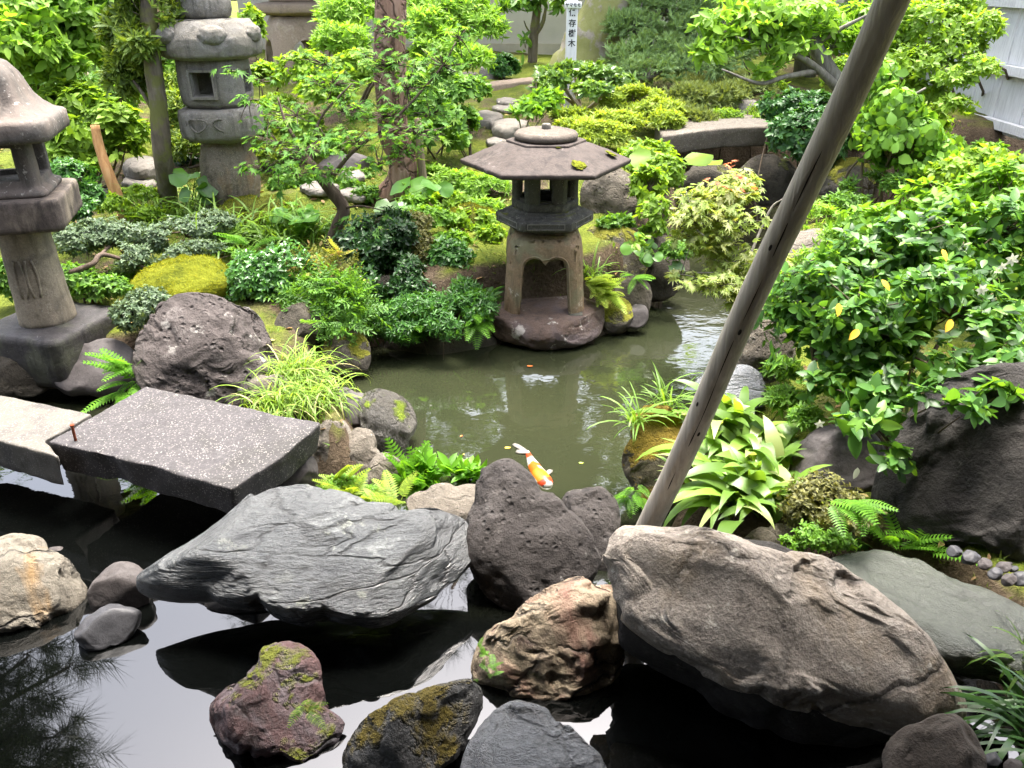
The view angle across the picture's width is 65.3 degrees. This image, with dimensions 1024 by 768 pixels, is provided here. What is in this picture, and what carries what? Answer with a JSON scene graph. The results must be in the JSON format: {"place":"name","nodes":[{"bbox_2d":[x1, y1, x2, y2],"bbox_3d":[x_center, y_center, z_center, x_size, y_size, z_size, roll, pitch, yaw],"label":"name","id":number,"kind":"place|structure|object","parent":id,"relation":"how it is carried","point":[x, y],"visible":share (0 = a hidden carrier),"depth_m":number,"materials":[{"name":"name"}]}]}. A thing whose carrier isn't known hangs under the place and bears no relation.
{"place":"outdoors","nodes":[
{"label":"outdoors","id":0,"kind":"place"},
{"bbox_2d":[0,207,1022,767],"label":"water","id":1,"kind":"structure","parent":0,"point":[154,685],"depth_m":2.53,"materials":[{"name":"liquid"}]},
{"bbox_2d":[0,356,50,397],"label":"rock","id":2,"kind":"object","parent":1,"relation":"on","point":[16,379],"visible":0.46,"depth_m":3.79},
{"bbox_2d":[0,533,87,632],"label":"rock","id":3,"kind":"object","parent":1,"relation":"on","point":[41,583],"visible":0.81,"depth_m":2.58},
{"bbox_2d":[0,396,91,484],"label":"bridge slab","id":4,"kind":"structure","parent":1,"relation":"on","point":[29,431],"depth_m":3.05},
{"bbox_2d":[55,338,135,397],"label":"rock","id":5,"kind":"object","parent":1,"relation":"in","point":[82,379],"visible":0.62,"depth_m":3.83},
{"bbox_2d":[74,604,141,650],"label":"rock","id":6,"kind":"object","parent":1,"relation":"on","point":[105,627],"visible":1,"depth_m":2.48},
{"bbox_2d":[87,561,149,611],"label":"rock","id":7,"kind":"object","parent":1,"relation":"on","point":[114,583],"visible":0.67,"depth_m":2.59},
{"bbox_2d":[209,641,344,762],"bbox_3d":[-0.642,0.901,2.180,0.294,0.239,0.286,-20,33,-34],"label":"rock","id":8,"kind":"object","parent":1,"relation":"on","point":[265,697],"visible":0.94,"depth_m":2.15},
{"bbox_2d":[277,456,317,486],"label":"rock","id":9,"kind":"object","parent":1,"relation":"on","point":[306,472],"visible":0.2,"depth_m":3.09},
{"bbox_2d":[50,387,319,513],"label":"bridge slab","id":10,"kind":"structure","parent":9,"relation":"on","point":[226,458],"depth_m":2.97,"materials":[{"name":"stone"}]},
{"bbox_2d":[136,484,470,628],"bbox_3d":[-0.641,0.555,2.513,1.082,0.337,0.432,0,27,0],"label":"rock","id":11,"kind":"object","parent":1,"relation":"in","point":[305,555],"visible":0.98,"depth_m":2.43,"materials":[{"name":"grey stone"}]},
{"bbox_2d":[322,328,370,376],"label":"rock","id":12,"kind":"object","parent":1,"relation":"on","point":[360,352],"visible":0.73,"depth_m":4.07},
{"bbox_2d":[349,427,379,474],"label":"rock","id":13,"kind":"object","parent":1,"relation":"in","point":[365,451],"visible":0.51,"depth_m":3.33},
{"bbox_2d":[358,388,416,455],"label":"rock","id":14,"kind":"object","parent":1,"relation":"in","point":[383,414],"visible":0.71,"depth_m":3.45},
{"bbox_2d":[342,678,482,767],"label":"rock","id":15,"kind":"object","parent":1,"relation":"on","point":[433,726],"visible":1,"depth_m":2.06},
{"bbox_2d":[406,483,475,519],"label":"rock","id":16,"kind":"object","parent":1,"relation":"on","point":[452,499],"visible":0.45,"depth_m":3.01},
{"bbox_2d":[466,458,600,610],"bbox_3d":[0.065,0.515,2.713,0.458,0.455,0.433,0,27,0],"label":"rock","id":17,"kind":"object","parent":1,"relation":"on","point":[527,537],"visible":0.8,"depth_m":2.61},
{"bbox_2d":[460,700,606,767],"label":"rock","id":18,"kind":"object","parent":1,"relation":"in","point":[517,734],"visible":1,"depth_m":1.97,"materials":[{"name":"grey stone"}]},
{"bbox_2d":[489,295,604,349],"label":"rock","id":19,"kind":"object","parent":1,"relation":"in","point":[545,323],"visible":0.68,"depth_m":4.43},
{"bbox_2d":[460,123,630,315],"bbox_3d":[0.182,-0.926,4.444,0.921,1.009,0.803,0,27,0],"label":"stone lantern","id":20,"kind":"object","parent":19,"relation":"on","point":[544,224],"visible":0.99,"depth_m":4.24,"materials":[{"name":"stone"}]},
{"bbox_2d":[471,576,624,700],"bbox_3d":[0.108,0.750,2.362,0.462,0.300,0.273,0,27,0],"label":"rock","id":21,"kind":"object","parent":1,"relation":"on","point":[559,641],"visible":0.91,"depth_m":2.30,"materials":[{"name":"stone"}]},
{"bbox_2d":[562,486,620,571],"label":"rock","id":22,"kind":"object","parent":1,"relation":"on","point":[596,510],"visible":0.31,"depth_m":2.85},
{"bbox_2d":[621,404,688,511],"bbox_3d":[0.563,0.308,3.133,0.269,0.378,0.284,0,27,0],"label":"rock","id":23,"kind":"object","parent":1,"relation":"in","point":[644,471],"visible":0.43,"depth_m":3.09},
{"bbox_2d":[645,235,689,301],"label":"rock","id":24,"kind":"object","parent":1,"relation":"on","point":[662,289],"visible":0.34,"depth_m":4.93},
{"bbox_2d":[616,539,891,747],"bbox_3d":[0.744,0.720,2.235,0.939,0.542,0.368,6,28,11],"label":"rock","id":25,"kind":"object","parent":1,"relation":"on","point":[812,727],"visible":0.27,"depth_m":2.16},
{"bbox_2d":[635,0,910,526],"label":"prop log","id":26,"kind":"object","parent":25,"relation":"on","point":[871,46],"visible":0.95,"depth_m":1.78,"materials":[{"name":"wood"}]},
{"bbox_2d":[601,525,967,735],"bbox_3d":[0.678,0.633,2.081,0.961,0.420,0.352,11,29,21],"label":"rock","id":27,"kind":"object","parent":25,"relation":"on","point":[808,632],"visible":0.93,"depth_m":2.01,"materials":[{"name":"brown stone"}]},
{"bbox_2d":[0,1,1023,748],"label":"ground","id":28,"kind":"structure","parent":0,"point":[542,279],"depth_m":4.76,"materials":[{"name":"plant"}]},
{"bbox_2d":[0,258,111,304],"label":"shrub","id":29,"kind":"object","parent":28,"relation":"on","point":[78,284],"visible":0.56,"depth_m":4.12,"materials":[{"name":"green plant"}]},
{"bbox_2d":[0,58,115,387],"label":"stone lantern","id":30,"kind":"object","parent":28,"relation":"on","point":[49,328],"visible":0.94,"depth_m":3.71,"materials":[{"name":"stone"}]},
{"bbox_2d":[0,0,132,91],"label":"leafy tree","id":31,"kind":"object","parent":28,"relation":"on","point":[48,41],"visible":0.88,"depth_m":5.08,"materials":[{"name":"green plant"}]},
{"bbox_2d":[50,156,107,254],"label":"shrub","id":32,"kind":"object","parent":28,"relation":"on","point":[92,194],"visible":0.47,"depth_m":4.51,"materials":[{"name":"green plant"}]},
{"bbox_2d":[35,76,150,187],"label":"shrub","id":33,"kind":"object","parent":28,"relation":"on","point":[88,104],"visible":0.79,"depth_m":5.14,"materials":[{"name":"green plant"}]},
{"bbox_2d":[82,348,140,413],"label":"fern","id":34,"kind":"object","parent":28,"relation":"on","point":[117,366],"visible":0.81,"depth_m":3.51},
{"bbox_2d":[93,182,165,222],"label":"shrub","id":35,"kind":"object","parent":28,"relation":"on","point":[112,202],"visible":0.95,"depth_m":4.94,"materials":[{"name":"green plant"}]},
{"bbox_2d":[88,0,186,210],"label":"slender tree","id":36,"kind":"object","parent":28,"relation":"on","point":[126,30],"visible":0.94,"depth_m":4.71,"materials":[{"name":"green plant"}]},
{"bbox_2d":[51,208,241,334],"bbox_3d":[-1.870,-0.697,4.365,1.070,0.402,1.014,24,36,39],"label":"shrub","id":37,"kind":"object","parent":28,"relation":"on","point":[137,244],"visible":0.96,"depth_m":4.31,"materials":[{"name":"green plant"}]},
{"bbox_2d":[89,247,247,302],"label":"shrub","id":38,"kind":"object","parent":28,"relation":"on","point":[104,283],"visible":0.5,"depth_m":4.09,"materials":[{"name":"green plant"}]},
{"bbox_2d":[129,253,230,300],"bbox_3d":[-1.753,-0.552,4.271,0.560,0.256,0.359,0,27,0],"label":"moss mound","id":39,"kind":"object","parent":28,"relation":"on","point":[183,273],"visible":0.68,"depth_m":4.21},
{"bbox_2d":[132,292,281,411],"bbox_3d":[-1.389,-0.132,3.647,0.631,0.518,0.341,-7,28,-14],"label":"rock","id":40,"kind":"object","parent":28,"relation":"on","point":[197,345],"visible":0.88,"depth_m":3.58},
{"bbox_2d":[147,67,297,167],"bbox_3d":[-2.241,-1.919,5.856,1.511,0.709,0.666,16,31,29],"label":"shrub","id":41,"kind":"object","parent":28,"relation":"on","point":[181,146],"visible":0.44,"depth_m":5.77,"materials":[{"name":"green plant"}]},
{"bbox_2d":[206,193,297,230],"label":"shrub","id":42,"kind":"object","parent":28,"relation":"on","point":[248,200],"visible":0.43,"depth_m":5.03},
{"bbox_2d":[220,237,322,302],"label":"shrub","id":43,"kind":"object","parent":28,"relation":"on","point":[259,271],"visible":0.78,"depth_m":4.19,"materials":[{"name":"green plant"}]},
{"bbox_2d":[210,354,344,423],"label":"sedge tuft","id":44,"kind":"object","parent":28,"relation":"on","point":[279,403],"visible":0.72,"depth_m":3.43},
{"bbox_2d":[254,0,332,84],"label":"stone lantern","id":45,"kind":"object","parent":28,"relation":"on","point":[288,28],"visible":0.66,"depth_m":8.33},
{"bbox_2d":[274,302,321,345],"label":"rock","id":46,"kind":"object","parent":28,"relation":"on","point":[293,315],"visible":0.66,"depth_m":4.04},
{"bbox_2d":[243,328,360,416],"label":"sedge tuft","id":47,"kind":"object","parent":28,"relation":"on","point":[303,363],"visible":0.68,"depth_m":3.65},
{"bbox_2d":[255,92,348,159],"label":"shrub","id":48,"kind":"object","parent":28,"relation":"on","point":[305,126],"visible":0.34,"depth_m":6.03,"materials":[{"name":"green plant"}]},
{"bbox_2d":[237,0,373,105],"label":"shrub","id":49,"kind":"object","parent":28,"relation":"on","point":[263,68],"visible":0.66,"depth_m":6.03,"materials":[{"name":"green plant"}]},
{"bbox_2d":[267,344,370,422],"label":"sedge tuft","id":50,"kind":"object","parent":28,"relation":"on","point":[331,390],"visible":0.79,"depth_m":3.45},
{"bbox_2d":[255,252,394,362],"bbox_3d":[-0.965,-0.410,4.206,0.695,0.508,0.562,23,35,37],"label":"shrub","id":51,"kind":"object","parent":28,"relation":"on","point":[332,304],"visible":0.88,"depth_m":4.10,"materials":[{"name":"green plant"}]},
{"bbox_2d":[286,235,369,288],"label":"shrub","id":52,"kind":"object","parent":28,"relation":"on","point":[338,262],"visible":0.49,"depth_m":4.26,"materials":[{"name":"green plant"}]},
{"bbox_2d":[210,16,477,248],"bbox_3d":[-0.907,-1.363,4.506,1.466,1.278,0.791,0,27,0],"label":"maple tree","id":53,"kind":"object","parent":28,"relation":"on","point":[325,180],"visible":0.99,"depth_m":4.39,"materials":[{"name":"green plant"}]},
{"bbox_2d":[313,463,417,504],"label":"fern","id":54,"kind":"object","parent":28,"relation":"on","point":[389,497],"visible":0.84,"depth_m":3.04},
{"bbox_2d":[331,204,436,324],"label":"shrub","id":55,"kind":"object","parent":28,"relation":"on","point":[388,249],"visible":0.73,"depth_m":4.41,"materials":[{"name":"green plant"}]},
{"bbox_2d":[370,0,416,206],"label":"pine tree","id":56,"kind":"object","parent":28,"relation":"on","point":[405,167],"visible":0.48,"depth_m":4.96,"materials":[{"name":"red plant"}]},
{"bbox_2d":[306,0,511,119],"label":"tree foliage","id":57,"kind":"object","parent":28,"relation":"on","point":[342,22],"visible":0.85,"depth_m":6.48,"materials":[{"name":"green plant"}]},
{"bbox_2d":[374,176,453,212],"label":"round leaf plant","id":58,"kind":"object","parent":28,"relation":"on","point":[422,184],"visible":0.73,"depth_m":5.09,"materials":[{"name":"green plant"}]},
{"bbox_2d":[368,275,502,359],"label":"shrub","id":59,"kind":"object","parent":28,"relation":"on","point":[405,314],"visible":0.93,"depth_m":4.23,"materials":[{"name":"green plant"}]},
{"bbox_2d":[386,443,486,498],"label":"fern","id":60,"kind":"object","parent":28,"relation":"on","point":[466,468],"visible":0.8,"depth_m":3.23,"materials":[{"name":"green plant"}]},
{"bbox_2d":[378,320,496,354],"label":"rock","id":61,"kind":"object","parent":28,"relation":"on","point":[434,345],"visible":0.13,"depth_m":4.41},
{"bbox_2d":[395,192,479,245],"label":"shrub","id":62,"kind":"object","parent":28,"relation":"on","point":[441,217],"visible":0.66,"depth_m":4.83,"materials":[{"name":"green plant"}]},
{"bbox_2d":[406,57,493,158],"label":"shrub","id":63,"kind":"object","parent":28,"relation":"on","point":[456,90],"visible":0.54,"depth_m":5.82,"materials":[{"name":"green plant"}]},
{"bbox_2d":[423,235,476,275],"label":"shrub","id":64,"kind":"object","parent":28,"relation":"on","point":[440,252],"visible":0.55,"depth_m":4.58,"materials":[{"name":"green plant"}]},
{"bbox_2d":[417,161,511,210],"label":"shrub","id":65,"kind":"object","parent":28,"relation":"on","point":[470,183],"visible":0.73,"depth_m":5.34,"materials":[{"name":"green plant"}]},
{"bbox_2d":[425,189,507,243],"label":"shrub","id":66,"kind":"object","parent":28,"relation":"on","point":[490,225],"visible":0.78,"depth_m":4.97,"materials":[{"name":"green plant"}]},
{"bbox_2d":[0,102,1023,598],"bbox_3d":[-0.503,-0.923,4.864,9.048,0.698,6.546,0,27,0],"label":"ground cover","id":67,"kind":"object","parent":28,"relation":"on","point":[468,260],"visible":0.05,"depth_m":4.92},
{"bbox_2d":[494,0,566,63],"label":"young tree","id":68,"kind":"object","parent":28,"relation":"on","point":[535,9],"visible":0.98,"depth_m":9.31,"materials":[{"name":"green plant"}]},
{"bbox_2d":[504,84,569,127],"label":"shrub","id":69,"kind":"object","parent":28,"relation":"on","point":[537,102],"visible":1,"depth_m":6.33,"materials":[{"name":"green plant"}]},
{"bbox_2d":[237,0,843,54],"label":"plaster wall","id":70,"kind":"structure","parent":28,"relation":"on","point":[551,33],"depth_m":10.63,"materials":[{"name":"paint"}]},
{"bbox_2d":[524,57,643,108],"bbox_3d":[0.684,-2.545,6.937,0.838,0.564,1.077,18,32,31],"label":"camellia","id":71,"kind":"object","parent":28,"relation":"on","point":[598,78],"visible":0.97,"depth_m":6.70,"materials":[{"name":"green plant"}]},
{"bbox_2d":[549,0,640,79],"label":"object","id":72,"kind":"object","parent":28,"relation":"on","point":[591,37],"visible":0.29,"depth_m":8.30,"materials":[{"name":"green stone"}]},
{"bbox_2d":[546,103,648,148],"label":"azalea","id":73,"kind":"object","parent":28,"relation":"on","point":[610,126],"visible":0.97,"depth_m":6.14,"materials":[{"name":"green plant"}]},
{"bbox_2d":[580,168,642,215],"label":"rock","id":74,"kind":"object","parent":28,"relation":"on","point":[609,192],"visible":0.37,"depth_m":5.16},
{"bbox_2d":[587,224,647,274],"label":"rock","id":75,"kind":"object","parent":28,"relation":"on","point":[631,260],"visible":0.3,"depth_m":4.88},
{"bbox_2d":[594,80,689,130],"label":"azalea","id":76,"kind":"object","parent":28,"relation":"on","point":[656,107],"visible":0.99,"depth_m":6.46,"materials":[{"name":"green plant"}]},
{"bbox_2d":[594,210,692,304],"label":"shrub","id":77,"kind":"object","parent":28,"relation":"on","point":[617,220],"visible":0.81,"depth_m":4.87,"materials":[{"name":"green plant"}]},
{"bbox_2d":[613,136,687,250],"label":"shrub","id":78,"kind":"object","parent":28,"relation":"on","point":[661,177],"visible":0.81,"depth_m":4.97,"materials":[{"name":"green plant"}]},
{"bbox_2d":[598,0,759,85],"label":"conifer","id":79,"kind":"object","parent":28,"relation":"on","point":[648,47],"visible":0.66,"depth_m":7.77,"materials":[{"name":"green plant"}]},
{"bbox_2d":[619,380,785,467],"bbox_3d":[0.817,0.113,3.133,0.565,0.287,0.591,23,35,37],"label":"strap leaf plant","id":80,"kind":"object","parent":28,"relation":"on","point":[734,418],"visible":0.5,"depth_m":3.10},
{"bbox_2d":[654,114,782,153],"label":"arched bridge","id":81,"kind":"structure","parent":28,"relation":"on","point":[747,130],"depth_m":6.24,"materials":[{"name":"stone"}]},
{"bbox_2d":[661,72,778,121],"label":"shrub","id":82,"kind":"object","parent":28,"relation":"on","point":[695,97],"visible":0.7,"depth_m":6.77,"materials":[{"name":"green plant"}]},
{"bbox_2d":[637,409,804,493],"bbox_3d":[0.923,0.253,2.991,0.689,0.248,0.620,21,34,36],"label":"strap leaf plant","id":83,"kind":"object","parent":28,"relation":"on","point":[765,428],"visible":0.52,"depth_m":2.96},
{"bbox_2d":[664,168,798,313],"bbox_3d":[1.085,-0.570,3.860,0.741,0.847,0.638,0,27,0],"label":"maple tree","id":84,"kind":"object","parent":28,"relation":"on","point":[699,205],"visible":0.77,"depth_m":3.74,"materials":[{"name":"green plant"}]},
{"bbox_2d":[696,364,766,408],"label":"rock","id":85,"kind":"object","parent":28,"relation":"on","point":[750,377],"visible":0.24,"depth_m":3.36,"materials":[{"name":"grey stone"}]},
{"bbox_2d":[646,437,829,533],"bbox_3d":[0.743,0.320,2.817,0.603,0.286,0.614,-11,29,-21],"label":"strap leaf plant","id":86,"kind":"object","parent":28,"relation":"on","point":[710,484],"visible":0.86,"depth_m":2.73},
{"bbox_2d":[737,317,795,382],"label":"rock","id":87,"kind":"object","parent":28,"relation":"on","point":[754,353],"visible":0.34,"depth_m":3.48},
{"bbox_2d":[738,154,795,206],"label":"rock","id":88,"kind":"object","parent":28,"relation":"on","point":[776,173],"visible":0.59,"depth_m":6.07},
{"bbox_2d":[758,352,826,431],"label":"shrub","id":89,"kind":"object","parent":28,"relation":"on","point":[804,414],"visible":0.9,"depth_m":3.19,"materials":[{"name":"green plant"}]},
{"bbox_2d":[754,85,852,241],"bbox_3d":[2.125,-1.470,6.032,0.820,1.429,0.827,16,31,28],"label":"shrub","id":90,"kind":"object","parent":28,"relation":"on","point":[798,114],"visible":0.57,"depth_m":5.69,"materials":[{"name":"green plant"}]},
{"bbox_2d":[684,0,925,149],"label":"leafy tree","id":91,"kind":"object","parent":28,"relation":"on","point":[767,26],"visible":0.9,"depth_m":4.91,"materials":[{"name":"green plant"}]},
{"bbox_2d":[777,518,860,557],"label":"shrub","id":92,"kind":"object","parent":28,"relation":"on","point":[812,536],"visible":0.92,"depth_m":2.46,"materials":[{"name":"green plant"}]},
{"bbox_2d":[776,468,886,557],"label":"shrub","id":93,"kind":"object","parent":28,"relation":"on","point":[806,498],"visible":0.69,"depth_m":2.55,"materials":[{"name":"green plant"}]},
{"bbox_2d":[789,424,885,494],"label":"rock","id":94,"kind":"object","parent":28,"relation":"on","point":[827,444],"visible":0.37,"depth_m":2.84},
{"bbox_2d":[789,199,904,267],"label":"shrub","id":95,"kind":"object","parent":28,"relation":"on","point":[828,210],"visible":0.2,"depth_m":4.08,"materials":[{"name":"green plant"}]},
{"bbox_2d":[819,157,877,201],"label":"rock","id":96,"kind":"object","parent":28,"relation":"on","point":[839,169],"visible":0.44,"depth_m":5.52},
{"bbox_2d":[827,499,898,538],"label":"fern","id":97,"kind":"object","parent":28,"relation":"on","point":[863,508],"visible":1,"depth_m":2.37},
{"bbox_2d":[821,168,943,214],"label":"shrub","id":98,"kind":"object","parent":28,"relation":"on","point":[845,198],"visible":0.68,"depth_m":4.78,"materials":[{"name":"green plant"}]},
{"bbox_2d":[753,188,1023,449],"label":"shrub","id":99,"kind":"object","parent":28,"relation":"on","point":[924,278],"visible":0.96,"depth_m":2.96,"materials":[{"name":"green plant"}]},
{"bbox_2d":[844,57,963,210],"bbox_3d":[2.348,-1.427,4.830,0.718,0.999,0.521,20,33,34],"label":"shrub","id":100,"kind":"object","parent":28,"relation":"on","point":[895,126],"visible":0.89,"depth_m":4.70,"materials":[{"name":"green plant"}]},
{"bbox_2d":[864,504,977,565],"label":"fern","id":101,"kind":"object","parent":28,"relation":"on","point":[895,541],"visible":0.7,"depth_m":2.59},
{"bbox_2d":[822,154,1023,279],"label":"shrub","id":102,"kind":"object","parent":28,"relation":"on","point":[978,189],"visible":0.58,"depth_m":3.85,"materials":[{"name":"green plant"}]},
{"bbox_2d":[828,373,1023,483],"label":"shrub","id":103,"kind":"object","parent":28,"relation":"on","point":[886,420],"visible":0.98,"depth_m":2.56,"materials":[{"name":"green plant"}]},
{"bbox_2d":[830,549,1023,687],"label":"flat stone","id":104,"kind":"object","parent":28,"relation":"on","point":[944,612],"visible":0.64,"depth_m":2.20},
{"bbox_2d":[845,0,1009,116],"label":"shrub","id":105,"kind":"object","parent":28,"relation":"on","point":[965,28],"visible":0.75,"depth_m":5.11,"materials":[{"name":"green plant"}]},
{"bbox_2d":[839,0,1023,140],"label":"plank fence","id":106,"kind":"object","parent":28,"relation":"on","point":[1001,101],"visible":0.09,"depth_m":6.93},
{"bbox_2d":[882,713,986,767],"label":"rock","id":107,"kind":"object","parent":28,"relation":"on","point":[944,740],"visible":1,"depth_m":1.78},
{"bbox_2d":[871,362,1023,561],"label":"rock","id":108,"kind":"object","parent":28,"relation":"on","point":[964,487],"visible":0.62,"depth_m":2.55,"materials":[{"name":"stone"}]},
{"bbox_2d":[925,142,1023,237],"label":"shrub","id":109,"kind":"object","parent":28,"relation":"on","point":[945,170],"visible":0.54,"depth_m":4.53,"materials":[{"name":"green plant"}]},
{"bbox_2d":[940,633,1023,767],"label":"grass clump","id":110,"kind":"object","parent":28,"relation":"on","point":[1002,706],"visible":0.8,"depth_m":1.93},
{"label":"base stone","id":111,"kind":"object","parent":28,"relation":"on","visible":0},
{"bbox_2d":[155,0,263,207],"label":"stone lantern","id":112,"kind":"object","parent":111,"relation":"on","point":[202,40],"visible":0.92,"depth_m":4.80,"materials":[{"name":"stone"}]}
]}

